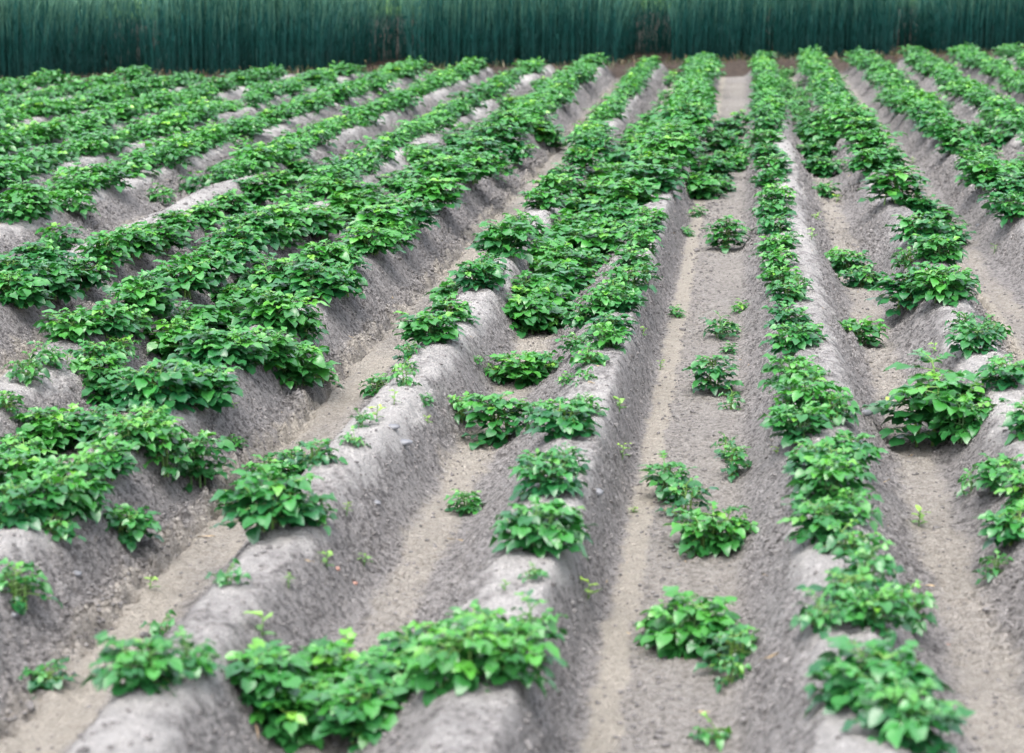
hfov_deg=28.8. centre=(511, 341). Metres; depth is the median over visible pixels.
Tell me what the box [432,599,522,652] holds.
potato plant
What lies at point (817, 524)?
potato plant
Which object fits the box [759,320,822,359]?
potato plant
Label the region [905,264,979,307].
potato plant
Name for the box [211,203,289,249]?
potato plant
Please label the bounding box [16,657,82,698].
potato plant
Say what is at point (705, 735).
potato plant
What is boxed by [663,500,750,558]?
potato plant
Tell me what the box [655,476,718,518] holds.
potato plant
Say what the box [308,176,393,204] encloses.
potato plant
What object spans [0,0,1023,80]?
rye crop
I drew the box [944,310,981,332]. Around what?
potato plant
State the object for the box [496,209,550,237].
potato plant
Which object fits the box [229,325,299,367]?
potato plant
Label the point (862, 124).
potato plant
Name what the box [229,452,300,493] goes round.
potato plant
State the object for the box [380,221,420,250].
potato plant
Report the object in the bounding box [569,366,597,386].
potato plant
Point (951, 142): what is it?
potato plant
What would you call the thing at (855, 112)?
potato plant
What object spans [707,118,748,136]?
potato plant
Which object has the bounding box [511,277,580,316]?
potato plant
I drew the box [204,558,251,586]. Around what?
potato plant
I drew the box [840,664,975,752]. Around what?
potato plant
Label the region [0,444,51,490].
potato plant
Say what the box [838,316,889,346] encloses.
potato plant
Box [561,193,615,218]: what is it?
potato plant
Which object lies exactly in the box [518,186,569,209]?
potato plant
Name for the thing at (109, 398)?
potato plant
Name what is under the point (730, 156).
potato plant
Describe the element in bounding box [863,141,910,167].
potato plant
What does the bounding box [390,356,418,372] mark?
potato plant
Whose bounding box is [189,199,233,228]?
potato plant
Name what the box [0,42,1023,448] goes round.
distant potato crop
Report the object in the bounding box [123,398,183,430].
potato plant
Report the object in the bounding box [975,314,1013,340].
potato plant
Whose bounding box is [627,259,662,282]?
potato plant
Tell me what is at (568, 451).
potato plant
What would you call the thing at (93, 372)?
potato plant
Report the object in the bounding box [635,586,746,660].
potato plant
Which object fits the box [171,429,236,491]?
potato plant
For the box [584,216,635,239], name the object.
potato plant
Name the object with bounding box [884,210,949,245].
potato plant
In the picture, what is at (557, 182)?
potato plant
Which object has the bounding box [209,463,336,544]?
potato plant
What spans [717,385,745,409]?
potato plant
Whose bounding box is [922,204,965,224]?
potato plant
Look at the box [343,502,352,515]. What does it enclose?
weed seedling
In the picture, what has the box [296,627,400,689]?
potato plant
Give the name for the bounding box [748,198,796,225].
potato plant
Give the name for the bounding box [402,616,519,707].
potato plant
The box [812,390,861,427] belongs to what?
potato plant
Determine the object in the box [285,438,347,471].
potato plant
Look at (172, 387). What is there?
potato plant
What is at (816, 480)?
potato plant
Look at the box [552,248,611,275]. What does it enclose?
potato plant
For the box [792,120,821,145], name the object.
potato plant
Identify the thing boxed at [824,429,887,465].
potato plant
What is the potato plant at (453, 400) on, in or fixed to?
on the ground at (172, 724)
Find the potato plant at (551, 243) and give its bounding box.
[527,235,575,263]
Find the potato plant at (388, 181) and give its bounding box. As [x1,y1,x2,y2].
[375,165,428,194]
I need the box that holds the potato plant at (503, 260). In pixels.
[469,250,512,274]
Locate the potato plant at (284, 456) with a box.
[272,446,315,479]
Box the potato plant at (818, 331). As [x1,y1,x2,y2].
[794,322,829,342]
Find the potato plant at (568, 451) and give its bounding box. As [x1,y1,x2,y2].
[536,441,590,477]
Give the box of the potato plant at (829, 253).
[824,246,846,262]
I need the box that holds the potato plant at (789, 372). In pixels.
[757,353,826,391]
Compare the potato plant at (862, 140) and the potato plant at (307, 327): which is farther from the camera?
the potato plant at (862, 140)
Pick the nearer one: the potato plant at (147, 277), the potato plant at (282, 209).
the potato plant at (147, 277)
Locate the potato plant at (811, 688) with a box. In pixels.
[802,656,858,714]
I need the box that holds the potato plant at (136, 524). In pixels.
[103,503,163,552]
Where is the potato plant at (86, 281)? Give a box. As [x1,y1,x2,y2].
[61,254,117,295]
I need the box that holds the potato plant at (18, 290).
[0,268,55,308]
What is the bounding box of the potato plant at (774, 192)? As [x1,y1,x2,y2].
[753,180,797,206]
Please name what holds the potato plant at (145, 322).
on the ground at (172, 724)
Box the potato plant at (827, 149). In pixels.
[796,137,839,158]
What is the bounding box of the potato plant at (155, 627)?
[139,609,176,636]
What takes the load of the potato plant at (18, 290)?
on the ground at (172, 724)
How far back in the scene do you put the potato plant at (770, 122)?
16.16 m
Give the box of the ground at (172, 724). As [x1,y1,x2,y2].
[0,0,1023,752]
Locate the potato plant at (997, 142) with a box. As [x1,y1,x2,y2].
[980,128,1016,149]
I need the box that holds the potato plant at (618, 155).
[597,145,640,165]
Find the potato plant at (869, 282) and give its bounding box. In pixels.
[838,263,888,290]
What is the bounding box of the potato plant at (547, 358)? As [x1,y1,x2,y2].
[523,349,563,383]
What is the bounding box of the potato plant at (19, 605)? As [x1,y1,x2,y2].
[0,557,62,614]
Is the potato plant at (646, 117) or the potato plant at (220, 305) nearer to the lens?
the potato plant at (220, 305)
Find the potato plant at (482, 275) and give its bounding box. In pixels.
[447,257,513,291]
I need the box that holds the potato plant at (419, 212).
[384,194,440,229]
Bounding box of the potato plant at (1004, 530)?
[974,499,1023,549]
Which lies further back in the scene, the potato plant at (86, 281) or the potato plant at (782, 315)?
the potato plant at (86, 281)
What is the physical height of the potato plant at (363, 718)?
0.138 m
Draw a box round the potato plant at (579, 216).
[550,207,623,229]
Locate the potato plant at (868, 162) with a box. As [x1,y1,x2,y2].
[843,148,898,175]
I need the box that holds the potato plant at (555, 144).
[543,134,568,147]
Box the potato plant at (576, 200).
[557,196,589,214]
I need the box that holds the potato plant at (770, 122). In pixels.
[743,115,785,133]
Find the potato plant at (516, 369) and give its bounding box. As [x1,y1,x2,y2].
[485,350,557,389]
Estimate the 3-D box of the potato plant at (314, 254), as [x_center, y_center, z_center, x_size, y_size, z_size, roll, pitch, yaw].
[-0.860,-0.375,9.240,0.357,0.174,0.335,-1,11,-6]
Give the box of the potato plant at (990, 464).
[962,453,1023,495]
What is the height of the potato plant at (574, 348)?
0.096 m
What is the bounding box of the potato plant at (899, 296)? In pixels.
[865,273,929,316]
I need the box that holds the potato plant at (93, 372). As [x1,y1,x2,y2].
[67,352,134,394]
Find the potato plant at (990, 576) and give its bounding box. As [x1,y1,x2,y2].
[971,548,1013,583]
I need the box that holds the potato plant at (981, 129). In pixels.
[958,121,994,143]
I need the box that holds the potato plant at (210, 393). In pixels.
[166,360,243,412]
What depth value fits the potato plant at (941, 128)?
15.57 m
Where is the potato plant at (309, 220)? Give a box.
[280,203,327,236]
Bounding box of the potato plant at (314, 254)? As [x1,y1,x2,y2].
[288,238,364,269]
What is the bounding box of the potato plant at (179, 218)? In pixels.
[152,209,208,236]
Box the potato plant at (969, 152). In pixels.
[950,143,994,158]
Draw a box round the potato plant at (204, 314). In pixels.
[152,300,234,331]
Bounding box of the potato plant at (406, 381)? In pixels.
[387,365,421,386]
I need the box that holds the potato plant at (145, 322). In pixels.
[113,303,155,338]
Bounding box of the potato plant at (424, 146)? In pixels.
[402,143,452,163]
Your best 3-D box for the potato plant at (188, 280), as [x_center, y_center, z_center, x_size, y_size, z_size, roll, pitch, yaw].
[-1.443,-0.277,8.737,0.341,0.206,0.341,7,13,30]
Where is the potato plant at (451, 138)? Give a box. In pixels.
[441,130,476,146]
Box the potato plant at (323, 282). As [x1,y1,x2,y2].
[267,259,360,303]
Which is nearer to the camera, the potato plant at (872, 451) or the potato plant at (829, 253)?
the potato plant at (872, 451)
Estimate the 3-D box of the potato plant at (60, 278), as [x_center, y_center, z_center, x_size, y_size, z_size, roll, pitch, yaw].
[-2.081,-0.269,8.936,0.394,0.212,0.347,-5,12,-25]
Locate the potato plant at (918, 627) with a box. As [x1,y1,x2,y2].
[887,579,937,635]
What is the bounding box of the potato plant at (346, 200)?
[326,188,396,220]
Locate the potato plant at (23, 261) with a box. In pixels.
[0,254,54,288]
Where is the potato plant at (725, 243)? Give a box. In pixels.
[701,215,750,253]
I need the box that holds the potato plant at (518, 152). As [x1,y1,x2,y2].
[492,137,539,163]
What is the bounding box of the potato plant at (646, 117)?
[635,108,661,124]
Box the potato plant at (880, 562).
[832,538,906,594]
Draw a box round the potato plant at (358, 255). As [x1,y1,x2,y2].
[331,244,371,269]
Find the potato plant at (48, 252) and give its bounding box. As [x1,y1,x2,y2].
[0,239,76,270]
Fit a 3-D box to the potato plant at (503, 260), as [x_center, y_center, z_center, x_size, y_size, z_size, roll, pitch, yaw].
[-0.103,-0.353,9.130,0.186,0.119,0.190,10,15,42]
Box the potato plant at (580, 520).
[541,502,597,543]
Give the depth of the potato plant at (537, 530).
4.91 m
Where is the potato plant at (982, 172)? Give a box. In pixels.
[954,155,1023,190]
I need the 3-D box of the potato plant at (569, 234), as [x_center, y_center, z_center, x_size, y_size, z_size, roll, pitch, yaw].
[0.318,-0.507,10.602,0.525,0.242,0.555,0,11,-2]
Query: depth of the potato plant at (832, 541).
4.86 m
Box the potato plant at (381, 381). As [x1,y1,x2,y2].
[359,373,390,397]
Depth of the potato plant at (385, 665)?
4.28 m
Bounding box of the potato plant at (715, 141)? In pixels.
[699,128,747,152]
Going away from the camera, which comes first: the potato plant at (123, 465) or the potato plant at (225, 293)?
the potato plant at (123, 465)
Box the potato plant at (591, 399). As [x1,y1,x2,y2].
[564,390,608,416]
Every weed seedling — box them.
[144,576,160,588]
[244,611,277,635]
[284,572,295,587]
[318,550,333,567]
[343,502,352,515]
[357,553,372,565]
[369,404,385,418]
[388,389,399,403]
[500,580,509,589]
[580,576,601,598]
[613,396,624,411]
[617,443,631,458]
[910,505,930,525]
[927,342,936,352]
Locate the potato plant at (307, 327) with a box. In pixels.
[286,309,328,345]
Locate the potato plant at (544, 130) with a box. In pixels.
[529,117,564,144]
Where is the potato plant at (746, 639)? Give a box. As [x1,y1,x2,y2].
[693,623,759,673]
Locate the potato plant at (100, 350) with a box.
[66,339,126,368]
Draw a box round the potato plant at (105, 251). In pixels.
[73,230,135,267]
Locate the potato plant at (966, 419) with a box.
[928,391,1009,443]
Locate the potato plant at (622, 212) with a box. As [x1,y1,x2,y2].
[592,200,646,222]
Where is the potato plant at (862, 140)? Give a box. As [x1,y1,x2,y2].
[840,127,907,153]
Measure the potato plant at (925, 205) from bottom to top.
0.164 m
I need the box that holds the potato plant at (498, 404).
[459,390,533,449]
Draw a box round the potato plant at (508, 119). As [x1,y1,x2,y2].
[482,107,537,131]
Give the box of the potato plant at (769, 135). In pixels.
[743,128,786,147]
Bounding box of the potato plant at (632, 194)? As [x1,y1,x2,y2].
[597,177,670,214]
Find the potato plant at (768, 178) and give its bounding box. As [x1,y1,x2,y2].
[747,168,789,189]
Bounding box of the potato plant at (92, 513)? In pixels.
[43,470,114,524]
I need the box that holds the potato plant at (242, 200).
[213,188,255,215]
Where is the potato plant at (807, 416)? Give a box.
[759,401,840,448]
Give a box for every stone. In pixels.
[11,611,18,617]
[73,571,81,576]
[389,424,399,429]
[400,439,412,445]
[596,488,603,496]
[862,410,872,415]
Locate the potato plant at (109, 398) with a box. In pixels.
[81,373,155,411]
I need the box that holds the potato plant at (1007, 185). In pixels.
[975,173,1023,202]
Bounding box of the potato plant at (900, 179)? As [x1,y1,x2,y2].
[857,165,932,205]
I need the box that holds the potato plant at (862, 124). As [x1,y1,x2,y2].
[831,115,889,139]
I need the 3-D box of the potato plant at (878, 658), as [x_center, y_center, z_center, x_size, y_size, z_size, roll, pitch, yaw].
[0.728,0.669,3.967,0.297,0.150,0.315,6,13,29]
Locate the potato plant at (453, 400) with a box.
[447,391,481,423]
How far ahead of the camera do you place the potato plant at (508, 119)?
15.98 m
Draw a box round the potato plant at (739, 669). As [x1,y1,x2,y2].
[710,656,750,693]
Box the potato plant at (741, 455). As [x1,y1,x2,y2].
[713,445,751,482]
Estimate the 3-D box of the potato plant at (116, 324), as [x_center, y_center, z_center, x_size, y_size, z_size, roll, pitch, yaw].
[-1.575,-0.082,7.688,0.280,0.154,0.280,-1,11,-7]
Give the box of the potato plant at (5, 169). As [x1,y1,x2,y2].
[0,161,24,189]
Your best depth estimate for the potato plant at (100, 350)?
7.33 m
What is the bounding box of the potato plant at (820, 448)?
[782,436,874,487]
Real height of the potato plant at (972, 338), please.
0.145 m
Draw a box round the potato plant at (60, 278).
[33,257,92,304]
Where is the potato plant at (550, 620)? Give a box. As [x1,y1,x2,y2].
[501,589,567,642]
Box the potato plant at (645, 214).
[631,205,668,228]
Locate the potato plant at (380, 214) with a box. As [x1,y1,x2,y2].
[344,203,416,233]
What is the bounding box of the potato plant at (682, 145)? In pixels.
[631,130,705,167]
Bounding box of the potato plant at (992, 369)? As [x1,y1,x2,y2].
[973,352,1023,391]
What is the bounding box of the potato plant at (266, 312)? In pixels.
[230,286,329,337]
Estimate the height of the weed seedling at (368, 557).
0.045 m
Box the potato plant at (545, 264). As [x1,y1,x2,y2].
[528,244,595,277]
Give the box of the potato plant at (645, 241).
[617,226,663,257]
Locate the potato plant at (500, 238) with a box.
[464,217,549,263]
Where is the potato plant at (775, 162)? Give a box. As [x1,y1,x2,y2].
[750,152,795,176]
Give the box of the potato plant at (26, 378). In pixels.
[2,346,52,386]
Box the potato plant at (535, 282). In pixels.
[510,270,571,295]
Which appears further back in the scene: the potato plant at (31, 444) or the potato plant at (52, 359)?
the potato plant at (52, 359)
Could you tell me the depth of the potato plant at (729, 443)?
6.62 m
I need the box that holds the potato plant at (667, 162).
[621,148,696,182]
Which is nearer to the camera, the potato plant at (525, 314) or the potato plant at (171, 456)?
the potato plant at (171, 456)
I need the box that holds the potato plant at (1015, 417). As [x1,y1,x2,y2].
[1000,397,1023,445]
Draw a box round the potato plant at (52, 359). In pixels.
[26,340,70,368]
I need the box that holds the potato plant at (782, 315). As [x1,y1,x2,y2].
[759,300,813,330]
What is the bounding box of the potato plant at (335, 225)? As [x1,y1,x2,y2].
[300,201,353,237]
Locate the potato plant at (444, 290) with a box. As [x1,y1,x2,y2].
[425,278,459,303]
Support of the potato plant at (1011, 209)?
on the ground at (172, 724)
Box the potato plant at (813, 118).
[797,110,824,126]
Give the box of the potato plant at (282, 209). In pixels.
[245,202,309,239]
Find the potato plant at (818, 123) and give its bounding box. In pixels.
[811,113,839,134]
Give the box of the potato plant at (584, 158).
[560,144,604,168]
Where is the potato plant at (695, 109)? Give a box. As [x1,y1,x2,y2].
[650,98,718,131]
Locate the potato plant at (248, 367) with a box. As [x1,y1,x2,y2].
[218,324,275,374]
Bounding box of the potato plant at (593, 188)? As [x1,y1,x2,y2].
[573,175,620,200]
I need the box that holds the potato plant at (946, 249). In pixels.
[907,233,968,266]
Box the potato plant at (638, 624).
[633,600,674,647]
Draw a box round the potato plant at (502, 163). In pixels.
[488,156,520,176]
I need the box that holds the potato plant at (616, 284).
[586,276,639,303]
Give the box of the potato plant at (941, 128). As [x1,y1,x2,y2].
[920,115,971,141]
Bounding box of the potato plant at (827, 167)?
[801,153,846,177]
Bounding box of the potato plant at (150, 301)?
[103,278,181,318]
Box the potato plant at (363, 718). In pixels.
[300,667,415,752]
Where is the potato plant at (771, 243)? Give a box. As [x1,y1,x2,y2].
[748,232,800,256]
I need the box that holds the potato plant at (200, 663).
[152,626,230,680]
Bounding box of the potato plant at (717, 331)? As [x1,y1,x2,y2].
[698,311,739,340]
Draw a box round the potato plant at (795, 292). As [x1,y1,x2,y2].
[765,278,812,307]
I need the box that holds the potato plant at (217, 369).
[192,361,243,387]
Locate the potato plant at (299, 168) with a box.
[276,155,318,180]
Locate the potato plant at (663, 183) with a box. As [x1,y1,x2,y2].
[612,160,684,199]
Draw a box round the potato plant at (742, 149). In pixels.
[728,143,754,158]
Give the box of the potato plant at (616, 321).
[583,310,637,340]
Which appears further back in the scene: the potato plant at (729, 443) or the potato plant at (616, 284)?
the potato plant at (616, 284)
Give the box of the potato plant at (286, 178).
[257,165,301,193]
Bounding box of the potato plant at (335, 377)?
[314,366,342,387]
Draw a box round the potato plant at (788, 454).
[784,441,833,469]
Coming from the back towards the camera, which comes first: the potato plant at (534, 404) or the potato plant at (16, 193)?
the potato plant at (16, 193)
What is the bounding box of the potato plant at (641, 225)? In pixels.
[627,218,665,236]
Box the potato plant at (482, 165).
[435,147,508,184]
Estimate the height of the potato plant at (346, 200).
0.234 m
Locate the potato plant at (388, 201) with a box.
[370,187,399,208]
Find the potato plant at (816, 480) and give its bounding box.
[781,451,878,505]
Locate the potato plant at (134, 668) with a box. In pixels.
[80,630,196,696]
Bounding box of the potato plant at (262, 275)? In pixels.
[232,252,298,294]
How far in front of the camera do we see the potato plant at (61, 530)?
5.19 m
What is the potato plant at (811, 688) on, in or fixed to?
on the ground at (172, 724)
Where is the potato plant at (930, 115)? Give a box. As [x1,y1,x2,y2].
[910,105,959,132]
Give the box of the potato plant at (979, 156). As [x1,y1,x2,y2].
[953,150,1002,174]
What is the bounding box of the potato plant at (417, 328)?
[391,311,464,345]
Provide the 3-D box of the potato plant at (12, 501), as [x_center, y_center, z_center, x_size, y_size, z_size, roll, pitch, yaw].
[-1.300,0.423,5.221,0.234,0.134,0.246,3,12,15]
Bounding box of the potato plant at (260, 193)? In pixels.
[232,175,284,204]
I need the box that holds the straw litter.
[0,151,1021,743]
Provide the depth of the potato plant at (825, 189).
13.47 m
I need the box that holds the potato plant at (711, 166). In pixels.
[689,154,740,179]
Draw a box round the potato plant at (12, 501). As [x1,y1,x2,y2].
[0,474,68,531]
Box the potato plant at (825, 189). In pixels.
[812,181,842,198]
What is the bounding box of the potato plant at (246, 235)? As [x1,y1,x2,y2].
[194,219,270,253]
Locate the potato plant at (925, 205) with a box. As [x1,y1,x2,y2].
[889,191,942,217]
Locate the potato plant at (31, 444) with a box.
[0,429,57,459]
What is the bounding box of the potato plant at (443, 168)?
[400,155,480,188]
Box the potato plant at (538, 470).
[508,448,588,501]
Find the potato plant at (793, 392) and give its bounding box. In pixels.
[766,369,851,419]
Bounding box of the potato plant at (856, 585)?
[808,566,884,614]
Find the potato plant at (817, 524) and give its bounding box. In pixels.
[777,493,867,545]
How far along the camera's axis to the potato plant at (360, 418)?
6.14 m
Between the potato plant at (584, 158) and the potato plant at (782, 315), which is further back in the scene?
the potato plant at (584, 158)
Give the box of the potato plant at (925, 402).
[862,348,989,446]
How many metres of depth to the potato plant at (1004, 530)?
5.30 m
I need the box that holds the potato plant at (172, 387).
[104,358,208,415]
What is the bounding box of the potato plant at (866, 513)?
[821,485,884,531]
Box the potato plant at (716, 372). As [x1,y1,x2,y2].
[681,355,743,397]
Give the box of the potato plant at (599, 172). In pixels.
[586,162,631,185]
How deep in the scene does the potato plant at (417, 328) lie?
7.50 m
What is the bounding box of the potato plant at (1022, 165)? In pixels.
[1002,152,1023,173]
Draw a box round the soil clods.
[0,132,1023,752]
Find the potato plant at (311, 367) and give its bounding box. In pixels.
[263,339,340,389]
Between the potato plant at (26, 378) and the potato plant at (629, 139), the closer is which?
the potato plant at (26, 378)
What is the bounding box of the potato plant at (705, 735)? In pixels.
[686,711,731,751]
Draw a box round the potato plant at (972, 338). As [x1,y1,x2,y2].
[944,321,1005,359]
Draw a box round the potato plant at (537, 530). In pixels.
[489,494,589,560]
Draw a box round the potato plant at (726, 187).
[702,173,735,191]
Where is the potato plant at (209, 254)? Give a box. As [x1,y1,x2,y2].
[173,244,246,286]
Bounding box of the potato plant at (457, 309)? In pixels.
[424,293,480,324]
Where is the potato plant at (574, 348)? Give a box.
[555,331,592,354]
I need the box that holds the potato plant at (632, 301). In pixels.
[602,287,647,316]
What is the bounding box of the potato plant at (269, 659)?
[225,638,318,710]
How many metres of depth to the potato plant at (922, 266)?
8.83 m
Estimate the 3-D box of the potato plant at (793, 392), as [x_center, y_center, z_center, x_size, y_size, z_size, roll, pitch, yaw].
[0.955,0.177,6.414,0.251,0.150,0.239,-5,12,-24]
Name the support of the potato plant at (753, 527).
on the ground at (172, 724)
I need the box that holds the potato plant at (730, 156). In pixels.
[701,147,751,172]
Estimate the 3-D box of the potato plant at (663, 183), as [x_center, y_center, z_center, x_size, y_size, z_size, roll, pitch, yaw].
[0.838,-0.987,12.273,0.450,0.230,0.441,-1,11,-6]
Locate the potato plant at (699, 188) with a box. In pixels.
[685,170,729,199]
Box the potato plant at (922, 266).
[892,261,945,298]
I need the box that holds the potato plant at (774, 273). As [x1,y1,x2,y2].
[755,264,801,289]
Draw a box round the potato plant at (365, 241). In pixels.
[335,222,405,254]
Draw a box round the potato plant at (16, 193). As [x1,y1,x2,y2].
[0,178,60,223]
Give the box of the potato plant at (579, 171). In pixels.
[545,162,591,183]
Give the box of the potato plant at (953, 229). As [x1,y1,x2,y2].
[939,220,976,243]
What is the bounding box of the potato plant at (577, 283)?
[530,262,602,300]
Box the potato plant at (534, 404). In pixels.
[513,398,556,423]
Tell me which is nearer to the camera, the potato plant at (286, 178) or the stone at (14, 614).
the stone at (14, 614)
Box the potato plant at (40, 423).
[10,403,91,457]
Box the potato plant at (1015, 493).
[990,467,1023,510]
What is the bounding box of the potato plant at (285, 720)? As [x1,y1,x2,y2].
[249,673,334,752]
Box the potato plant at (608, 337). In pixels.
[578,321,632,353]
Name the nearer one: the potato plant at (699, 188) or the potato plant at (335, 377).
the potato plant at (335, 377)
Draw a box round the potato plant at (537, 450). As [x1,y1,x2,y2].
[515,448,554,478]
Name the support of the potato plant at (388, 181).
on the ground at (172, 724)
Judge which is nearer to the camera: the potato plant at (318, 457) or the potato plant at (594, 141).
the potato plant at (318, 457)
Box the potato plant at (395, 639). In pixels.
[377,618,455,665]
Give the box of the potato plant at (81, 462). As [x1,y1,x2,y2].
[38,446,117,509]
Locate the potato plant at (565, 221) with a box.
[547,215,588,231]
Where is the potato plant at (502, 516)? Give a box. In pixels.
[490,511,516,546]
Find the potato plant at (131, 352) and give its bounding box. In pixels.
[105,334,141,364]
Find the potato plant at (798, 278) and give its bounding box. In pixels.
[784,274,813,292]
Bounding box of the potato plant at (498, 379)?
[483,363,506,385]
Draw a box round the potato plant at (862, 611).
[831,582,918,647]
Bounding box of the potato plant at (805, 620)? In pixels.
[789,584,851,639]
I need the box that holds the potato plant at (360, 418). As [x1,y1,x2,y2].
[348,408,379,428]
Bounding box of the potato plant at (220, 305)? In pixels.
[190,294,261,332]
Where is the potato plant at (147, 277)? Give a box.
[108,268,180,310]
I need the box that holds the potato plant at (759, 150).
[747,142,787,161]
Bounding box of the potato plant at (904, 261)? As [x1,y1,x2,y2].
[890,246,920,270]
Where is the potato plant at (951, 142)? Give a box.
[933,127,983,154]
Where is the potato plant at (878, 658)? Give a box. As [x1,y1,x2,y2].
[804,635,955,718]
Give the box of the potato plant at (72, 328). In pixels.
[33,307,104,346]
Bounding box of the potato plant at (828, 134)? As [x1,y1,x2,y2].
[806,124,843,146]
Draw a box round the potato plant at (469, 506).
[444,489,486,516]
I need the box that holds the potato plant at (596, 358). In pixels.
[569,342,609,369]
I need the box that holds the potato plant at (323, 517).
[291,490,337,535]
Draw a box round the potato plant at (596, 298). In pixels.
[574,286,628,315]
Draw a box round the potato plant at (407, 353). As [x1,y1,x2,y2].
[392,339,425,362]
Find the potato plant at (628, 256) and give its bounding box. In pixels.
[608,244,653,267]
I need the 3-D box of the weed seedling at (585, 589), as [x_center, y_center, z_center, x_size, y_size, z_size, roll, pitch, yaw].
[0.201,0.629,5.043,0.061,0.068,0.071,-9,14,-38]
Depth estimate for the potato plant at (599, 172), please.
13.63 m
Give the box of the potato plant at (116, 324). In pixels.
[70,299,140,337]
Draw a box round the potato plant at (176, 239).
[134,219,194,251]
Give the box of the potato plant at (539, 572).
[518,561,549,582]
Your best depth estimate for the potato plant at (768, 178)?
12.66 m
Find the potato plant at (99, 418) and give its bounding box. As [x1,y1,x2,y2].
[59,403,131,452]
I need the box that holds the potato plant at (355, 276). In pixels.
[325,260,367,298]
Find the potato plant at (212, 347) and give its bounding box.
[165,325,263,367]
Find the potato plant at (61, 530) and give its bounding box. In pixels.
[40,506,85,544]
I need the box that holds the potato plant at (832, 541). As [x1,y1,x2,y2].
[813,519,886,563]
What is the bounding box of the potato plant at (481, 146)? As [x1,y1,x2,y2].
[437,136,511,163]
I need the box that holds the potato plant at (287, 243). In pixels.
[268,220,304,249]
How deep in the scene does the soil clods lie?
5.82 m
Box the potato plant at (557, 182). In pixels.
[527,173,581,197]
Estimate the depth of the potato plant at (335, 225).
10.94 m
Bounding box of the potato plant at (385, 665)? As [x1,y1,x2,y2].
[336,643,444,703]
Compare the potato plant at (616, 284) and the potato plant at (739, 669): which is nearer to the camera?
the potato plant at (739, 669)
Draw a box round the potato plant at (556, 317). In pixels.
[529,306,573,333]
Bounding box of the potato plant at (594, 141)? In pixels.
[573,134,617,153]
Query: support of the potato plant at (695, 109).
on the ground at (172, 724)
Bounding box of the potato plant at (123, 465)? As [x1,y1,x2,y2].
[68,437,144,481]
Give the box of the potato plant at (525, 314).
[501,289,566,338]
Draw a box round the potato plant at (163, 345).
[143,315,206,366]
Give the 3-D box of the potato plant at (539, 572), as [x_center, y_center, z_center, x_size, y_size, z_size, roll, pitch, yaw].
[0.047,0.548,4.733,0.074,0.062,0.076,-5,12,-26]
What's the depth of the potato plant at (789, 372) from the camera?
6.80 m
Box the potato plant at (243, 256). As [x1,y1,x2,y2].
[198,237,264,271]
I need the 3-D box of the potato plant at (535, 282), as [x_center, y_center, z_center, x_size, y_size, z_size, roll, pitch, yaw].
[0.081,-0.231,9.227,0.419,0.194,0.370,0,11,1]
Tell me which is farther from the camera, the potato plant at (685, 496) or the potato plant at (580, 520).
the potato plant at (685, 496)
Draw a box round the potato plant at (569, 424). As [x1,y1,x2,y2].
[522,397,601,441]
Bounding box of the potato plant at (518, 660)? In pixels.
[459,614,568,697]
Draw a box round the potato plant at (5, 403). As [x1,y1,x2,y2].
[0,390,29,414]
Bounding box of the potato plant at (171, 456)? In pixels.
[138,416,193,479]
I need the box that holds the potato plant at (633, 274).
[596,262,657,296]
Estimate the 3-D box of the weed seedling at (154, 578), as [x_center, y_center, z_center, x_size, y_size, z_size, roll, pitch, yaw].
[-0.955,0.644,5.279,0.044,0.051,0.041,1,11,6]
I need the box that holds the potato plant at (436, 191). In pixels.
[391,173,470,209]
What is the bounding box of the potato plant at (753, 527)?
[714,512,758,546]
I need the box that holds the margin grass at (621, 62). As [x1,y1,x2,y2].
[0,46,1023,80]
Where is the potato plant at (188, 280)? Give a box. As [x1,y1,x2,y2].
[144,255,225,298]
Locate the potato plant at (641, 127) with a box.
[624,117,656,137]
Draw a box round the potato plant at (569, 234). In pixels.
[541,220,606,253]
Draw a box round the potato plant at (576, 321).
[560,303,598,329]
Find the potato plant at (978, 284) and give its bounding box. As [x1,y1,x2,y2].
[943,264,980,294]
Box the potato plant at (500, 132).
[463,120,536,151]
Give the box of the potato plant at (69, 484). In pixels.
[6,467,96,521]
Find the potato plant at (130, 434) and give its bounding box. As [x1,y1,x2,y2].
[87,414,171,455]
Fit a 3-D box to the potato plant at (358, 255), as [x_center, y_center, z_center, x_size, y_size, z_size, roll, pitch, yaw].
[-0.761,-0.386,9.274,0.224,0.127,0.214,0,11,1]
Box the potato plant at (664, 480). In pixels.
[637,450,702,503]
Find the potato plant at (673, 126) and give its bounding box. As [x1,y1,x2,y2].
[641,120,710,149]
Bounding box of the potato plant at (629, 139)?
[613,130,648,151]
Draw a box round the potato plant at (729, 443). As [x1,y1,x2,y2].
[710,431,737,463]
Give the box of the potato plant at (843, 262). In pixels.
[827,249,873,276]
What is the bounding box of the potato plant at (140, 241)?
[86,222,170,258]
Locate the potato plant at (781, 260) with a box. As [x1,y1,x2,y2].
[756,244,800,273]
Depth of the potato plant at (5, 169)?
12.28 m
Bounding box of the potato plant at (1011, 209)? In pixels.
[981,190,1023,227]
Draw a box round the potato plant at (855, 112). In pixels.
[825,104,874,127]
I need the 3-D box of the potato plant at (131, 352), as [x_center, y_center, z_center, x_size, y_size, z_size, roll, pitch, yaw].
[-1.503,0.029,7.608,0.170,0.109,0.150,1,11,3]
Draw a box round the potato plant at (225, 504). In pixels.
[214,489,238,511]
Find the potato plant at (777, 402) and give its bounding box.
[758,396,802,425]
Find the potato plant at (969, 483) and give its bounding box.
[954,468,987,497]
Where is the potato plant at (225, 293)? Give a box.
[208,283,264,306]
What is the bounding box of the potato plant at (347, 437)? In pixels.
[338,425,370,447]
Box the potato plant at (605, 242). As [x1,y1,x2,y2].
[572,227,629,258]
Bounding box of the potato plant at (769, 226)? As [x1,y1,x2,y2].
[752,213,796,235]

